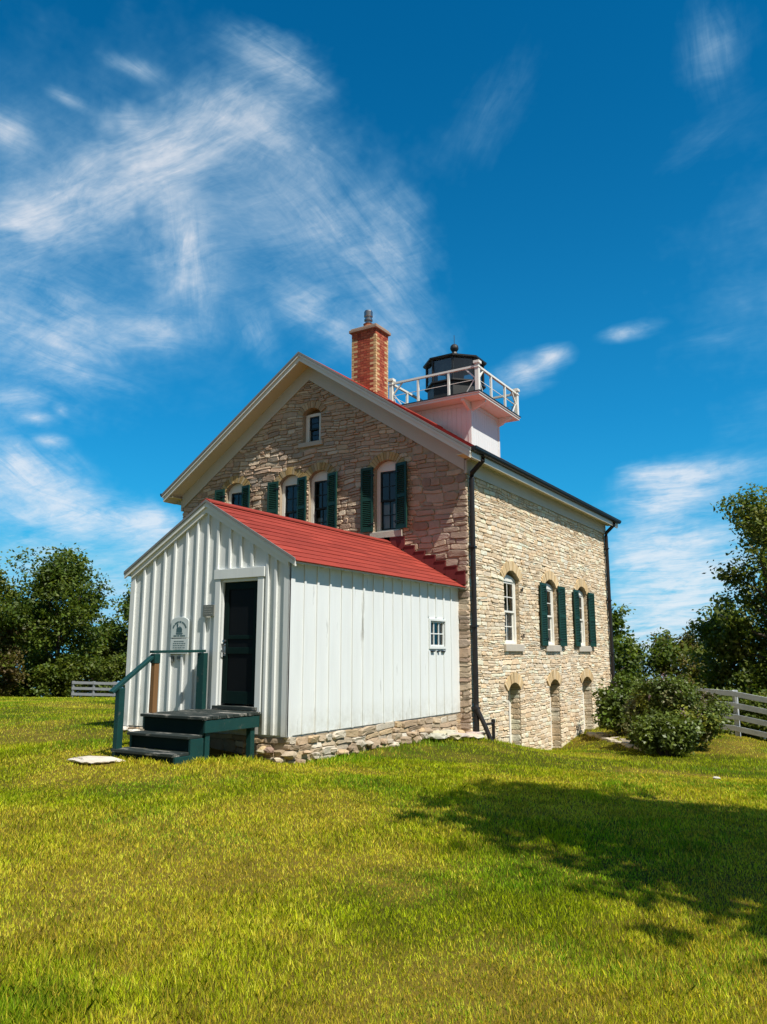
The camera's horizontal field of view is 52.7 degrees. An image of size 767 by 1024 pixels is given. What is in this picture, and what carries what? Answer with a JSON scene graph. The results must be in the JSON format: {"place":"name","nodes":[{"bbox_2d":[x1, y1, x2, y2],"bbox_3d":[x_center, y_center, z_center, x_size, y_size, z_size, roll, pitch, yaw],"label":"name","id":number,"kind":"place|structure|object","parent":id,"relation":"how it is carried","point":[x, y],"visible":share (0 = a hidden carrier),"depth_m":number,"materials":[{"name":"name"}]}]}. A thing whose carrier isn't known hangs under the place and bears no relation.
{"place":"outdoors","nodes":[
{"label":"outdoors","id":0,"kind":"place"},
{"bbox_2d":[0,698,766,1023],"bbox_3d":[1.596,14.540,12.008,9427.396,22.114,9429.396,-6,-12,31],"label":"ground","id":1,"kind":"structure","parent":0,"point":[444,756],"depth_m":5.51,"materials":[{"name":"green plant"}]},
{"bbox_2d":[6,674,27,696],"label":"undergrowth shrub","id":2,"kind":"object","parent":1,"relation":"on","point":[15,692],"visible":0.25,"depth_m":46.53,"materials":[{"name":"green plant"}]},
{"bbox_2d":[0,614,35,696],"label":"broadleaf tree","id":3,"kind":"object","parent":1,"relation":"on","point":[9,670],"visible":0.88,"depth_m":45.16,"materials":[{"name":"green plant"}]},
{"bbox_2d":[0,566,37,657],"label":"broadleaf tree","id":4,"kind":"object","parent":1,"relation":"on","point":[7,604],"visible":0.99,"depth_m":44.85,"materials":[{"name":"green plant"}]},
{"bbox_2d":[18,659,49,697],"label":"undergrowth shrub","id":5,"kind":"object","parent":1,"relation":"on","point":[21,694],"visible":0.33,"depth_m":46.99,"materials":[{"name":"green plant"}]},
{"bbox_2d":[0,589,74,693],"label":"broadleaf tree","id":6,"kind":"object","parent":1,"relation":"on","point":[26,654],"visible":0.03,"depth_m":52.04,"materials":[{"name":"green plant"}]},
{"bbox_2d":[26,662,69,696],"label":"undergrowth shrub","id":7,"kind":"object","parent":1,"relation":"on","point":[40,689],"visible":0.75,"depth_m":46.09,"materials":[{"name":"green plant"}]},
{"bbox_2d":[0,543,127,696],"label":"broadleaf tree","id":8,"kind":"object","parent":1,"relation":"on","point":[60,583],"visible":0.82,"depth_m":47.59,"materials":[{"name":"green plant"}]},
{"bbox_2d":[49,657,90,696],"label":"undergrowth shrub","id":9,"kind":"object","parent":1,"relation":"on","point":[74,676],"visible":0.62,"depth_m":46.45,"materials":[{"name":"green plant"}]},
{"bbox_2d":[71,654,108,696],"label":"undergrowth shrub","id":10,"kind":"object","parent":1,"relation":"on","point":[89,676],"visible":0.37,"depth_m":47.06,"materials":[{"name":"green plant"}]},
{"bbox_2d":[67,756,123,763],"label":"stone slab","id":11,"kind":"structure","parent":1,"relation":"on","point":[94,759],"depth_m":10.55,"materials":[{"name":"stone"}]},
{"bbox_2d":[71,681,124,696],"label":"board fence","id":12,"kind":"object","parent":1,"relation":"on","point":[92,688],"visible":0.27,"depth_m":44.12,"materials":[{"name":"paint"}]},
{"bbox_2d":[77,614,126,696],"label":"broadleaf tree","id":13,"kind":"object","parent":1,"relation":"on","point":[110,648],"visible":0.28,"depth_m":54.39,"materials":[{"name":"green plant"}]},
{"bbox_2d":[89,650,126,697],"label":"undergrowth shrub","id":14,"kind":"object","parent":1,"relation":"on","point":[109,667],"visible":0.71,"depth_m":46.23,"materials":[{"name":"green plant"}]},
{"bbox_2d":[109,652,126,685],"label":"undergrowth shrub","id":15,"kind":"object","parent":1,"relation":"on","point":[125,661],"visible":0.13,"depth_m":46.69,"materials":[{"name":"green plant"}]},
{"bbox_2d":[107,580,130,687],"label":"broadleaf tree","id":16,"kind":"object","parent":1,"relation":"on","point":[123,640],"visible":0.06,"depth_m":53.30,"materials":[{"name":"green plant"}]},
{"bbox_2d":[108,650,259,764],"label":"porch steps","id":17,"kind":"structure","parent":1,"relation":"on","point":[188,731],"depth_m":11.06,"materials":[{"name":"green paint"}]},
{"bbox_2d":[123,498,485,763],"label":"entry shed","id":18,"kind":"structure","parent":1,"relation":"on","point":[313,640],"depth_m":12.97,"materials":[{"name":"white wood"}]},
{"bbox_2d":[170,617,188,661],"bbox_3d":[-3.379,2.114,12.873,0.415,0.735,0.054,-6,-12,31],"label":"notice board","id":19,"kind":"object","parent":18,"relation":"attached to","point":[179,627],"visible":0.98,"depth_m":12.86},
{"bbox_2d":[203,605,213,615],"bbox_3d":[-2.845,1.601,12.598,0.245,0.185,0.017,-6,-12,31],"label":"plaque","id":20,"kind":"object","parent":18,"relation":"attached to","point":[208,610],"visible":1,"depth_m":12.59,"materials":[{"name":"metal"}]},
{"bbox_2d":[221,581,257,704],"bbox_3d":[-2.275,2.056,12.248,0.722,1.905,0.099,-6,-12,31],"label":"door","id":21,"kind":"structure","parent":18,"relation":"in","point":[240,608],"depth_m":12.27,"materials":[{"name":"wood"}]},
{"bbox_2d":[428,618,446,651],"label":"window","id":22,"kind":"structure","parent":18,"relation":"in","point":[443,634],"depth_m":15.78,"materials":[{"name":"white paint"}]},
{"bbox_2d":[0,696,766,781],"bbox_3d":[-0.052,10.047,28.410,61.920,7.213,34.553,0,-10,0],"label":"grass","id":23,"kind":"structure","parent":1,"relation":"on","point":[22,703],"depth_m":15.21,"materials":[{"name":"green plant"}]},
{"bbox_2d":[160,310,620,749],"bbox_3d":[0.881,0.273,23.710,9.665,14.180,11.450,-6,-12,31],"label":"stone lighthouse","id":24,"kind":"object","parent":1,"relation":"on","point":[301,436],"visible":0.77,"depth_m":19.62,"materials":[{"name":"stone"}]},
{"bbox_2d":[221,475,250,505],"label":"window","id":25,"kind":"structure","parent":24,"relation":"in","point":[236,489],"depth_m":20.76,"materials":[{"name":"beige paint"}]},
{"bbox_2d":[274,467,304,517],"bbox_3d":[-2.323,-0.114,19.658,1.064,2.070,0.315,-6,-12,31],"label":"window","id":26,"kind":"structure","parent":24,"relation":"in","point":[291,481],"depth_m":19.79,"materials":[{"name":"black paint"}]},
{"bbox_2d":[298,400,325,448],"bbox_3d":[-1.771,-2.226,19.680,0.894,1.212,0.295,-6,-12,31],"label":"window","id":27,"kind":"structure","parent":24,"relation":"in","point":[316,414],"depth_m":19.71,"materials":[{"name":"beige stone"}]},
{"bbox_2d":[304,462,335,525],"bbox_3d":[-1.527,-0.203,19.169,1.056,2.070,0.315,-6,-12,31],"label":"window","id":28,"kind":"structure","parent":24,"relation":"in","point":[321,477],"depth_m":19.29,"materials":[{"name":"black paint"}]},
{"bbox_2d":[368,451,404,537],"bbox_3d":[0.125,-0.389,18.155,1.070,2.073,0.315,-6,-12,31],"label":"window","id":29,"kind":"structure","parent":24,"relation":"in","point":[384,529],"depth_m":18.22,"materials":[{"name":"black paint"}]},
{"bbox_2d":[500,560,524,650],"bbox_3d":[3.000,2.252,18.614,0.320,2.159,1.341,-6,-12,31],"label":"window","id":30,"kind":"structure","parent":24,"relation":"in","point":[510,645],"depth_m":18.78,"materials":[{"name":"wood"}]},
{"bbox_2d":[504,672,523,743],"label":"arch","id":31,"kind":"structure","parent":24,"relation":"in","point":[514,677],"depth_m":18.39,"materials":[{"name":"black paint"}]},
{"bbox_2d":[541,570,561,651],"bbox_3d":[4.417,2.657,20.847,0.320,2.164,1.352,-6,-12,31],"label":"window","id":32,"kind":"structure","parent":24,"relation":"in","point":[548,575],"depth_m":21.06,"materials":[{"name":"stone"}]},
{"bbox_2d":[546,670,561,747],"bbox_3d":[4.388,5.417,20.417,0.366,2.472,1.151,-6,-12,31],"label":"window","id":33,"kind":"structure","parent":24,"relation":"in","point":[554,674],"depth_m":20.60,"materials":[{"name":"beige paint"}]},
{"bbox_2d":[574,578,591,651],"bbox_3d":[5.833,3.066,23.079,0.320,2.157,1.338,-6,-12,31],"label":"window","id":34,"kind":"structure","parent":24,"relation":"in","point":[580,582],"depth_m":23.30,"materials":[{"name":"wood"}]},
{"bbox_2d":[580,668,592,728],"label":"window","id":35,"kind":"structure","parent":24,"relation":"in","point":[586,672],"depth_m":22.97,"materials":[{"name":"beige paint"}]},
{"bbox_2d":[486,719,494,740],"bbox_3d":[2.215,4.611,16.189,0.359,0.551,0.118,8,-13,-37],"label":"standpipe","id":36,"kind":"object","parent":1,"relation":"on","point":[492,722],"visible":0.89,"depth_m":16.26,"materials":[{"name":"black metal"}]},
{"bbox_2d":[586,732,640,750],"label":"stone curb","id":37,"kind":"structure","parent":1,"relation":"on","point":[601,735],"depth_m":20.18,"materials":[{"name":"stone"}]},
{"bbox_2d":[591,669,642,734],"bbox_3d":[6.311,5.149,20.874,1.569,1.774,1.580,-6,-12,31],"label":"bush","id":38,"kind":"object","parent":1,"relation":"on","point":[609,703],"visible":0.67,"depth_m":20.62,"materials":[{"name":"green plant"}]},
{"bbox_2d":[610,603,648,681],"bbox_3d":[9.005,6.110,30.455,2.785,5.094,2.586,2,-10,-10],"label":"broadleaf tree","id":39,"kind":"object","parent":1,"relation":"on","point":[618,621],"visible":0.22,"depth_m":30.30,"materials":[{"name":"green plant"}]},
{"bbox_2d":[616,628,685,693],"bbox_3d":[10.842,7.210,32.211,3.176,4.733,3.051,-6,-12,31],"label":"broadleaf tree","id":40,"kind":"object","parent":1,"relation":"on","point":[663,655],"visible":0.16,"depth_m":32.10,"materials":[{"name":"green plant"}]},
{"bbox_2d":[626,706,705,755],"bbox_3d":[6.108,4.765,16.793,1.810,1.103,1.419,-6,-12,31],"label":"bush","id":41,"kind":"object","parent":1,"relation":"on","point":[660,734],"visible":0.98,"depth_m":16.48,"materials":[{"name":"green plant"}]},
{"bbox_2d":[617,668,735,749],"bbox_3d":[6.693,4.615,18.069,2.429,1.926,2.284,3,-11,-15],"label":"lilac bush","id":42,"kind":"object","parent":1,"relation":"on","point":[670,694],"visible":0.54,"depth_m":17.69,"materials":[{"name":"green plant"}]},
{"bbox_2d":[642,627,711,686],"bbox_3d":[12.641,7.553,33.158,3.005,5.291,2.660,10,-14,-43],"label":"broadleaf tree","id":43,"kind":"object","parent":1,"relation":"on","point":[686,643],"visible":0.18,"depth_m":33.22,"materials":[{"name":"green plant"}]},
{"bbox_2d":[611,682,766,737],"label":"board fence","id":44,"kind":"object","parent":1,"relation":"on","point":[736,717],"visible":0.27,"depth_m":21.53,"materials":[{"name":"paint"}]},
{"bbox_2d":[673,636,729,687],"bbox_3d":[15.468,8.637,37.118,3.254,6.565,4.021,7,-13,-35],"label":"broadleaf tree","id":45,"kind":"object","parent":1,"relation":"on","point":[701,646],"visible":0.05,"depth_m":36.89,"materials":[{"name":"green plant"}]},
{"bbox_2d":[676,681,726,739],"bbox_3d":[7.607,4.973,19.412,1.997,1.604,1.695,-6,-12,31],"label":"bush","id":46,"kind":"object","parent":1,"relation":"on","point":[708,696],"visible":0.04,"depth_m":18.96,"materials":[{"name":"green plant"}]},
{"bbox_2d":[703,685,746,734],"bbox_3d":[10.999,6.575,25.202,1.841,1.888,1.759,4,-11,-22],"label":"undergrowth shrub","id":47,"kind":"object","parent":1,"relation":"on","point":[726,699],"visible":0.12,"depth_m":25.09,"materials":[{"name":"green plant"}]},
{"bbox_2d":[684,588,766,736],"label":"broadleaf tree","id":48,"kind":"object","parent":1,"relation":"on","point":[705,630],"visible":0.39,"depth_m":28.16,"materials":[{"name":"green plant"}]},
{"bbox_2d":[689,482,766,727],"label":"broadleaf tree","id":49,"kind":"object","parent":1,"relation":"on","point":[753,518],"visible":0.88,"depth_m":27.31,"materials":[{"name":"green plant"}]},
{"bbox_2d":[726,686,764,735],"bbox_3d":[11.909,6.865,25.780,2.178,2.116,1.948,-6,-12,31],"label":"undergrowth shrub","id":50,"kind":"object","parent":1,"relation":"on","point":[740,699],"visible":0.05,"depth_m":25.60,"materials":[{"name":"green plant"}]},
{"bbox_2d":[739,684,766,741],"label":"undergrowth shrub","id":51,"kind":"object","parent":1,"relation":"on","point":[760,717],"visible":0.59,"depth_m":24.81,"materials":[{"name":"green plant"}]},
{"bbox_2d":[753,566,766,621],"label":"broadleaf tree","id":52,"kind":"object","parent":1,"relation":"on","point":[764,594],"visible":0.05,"depth_m":30.92,"materials":[{"name":"green plant"}]},
{"bbox_2d":[0,0,766,654],"label":"sky","id":53,"kind":"structure","parent":0,"point":[197,197],"materials":[{"name":"blue"}]}
]}

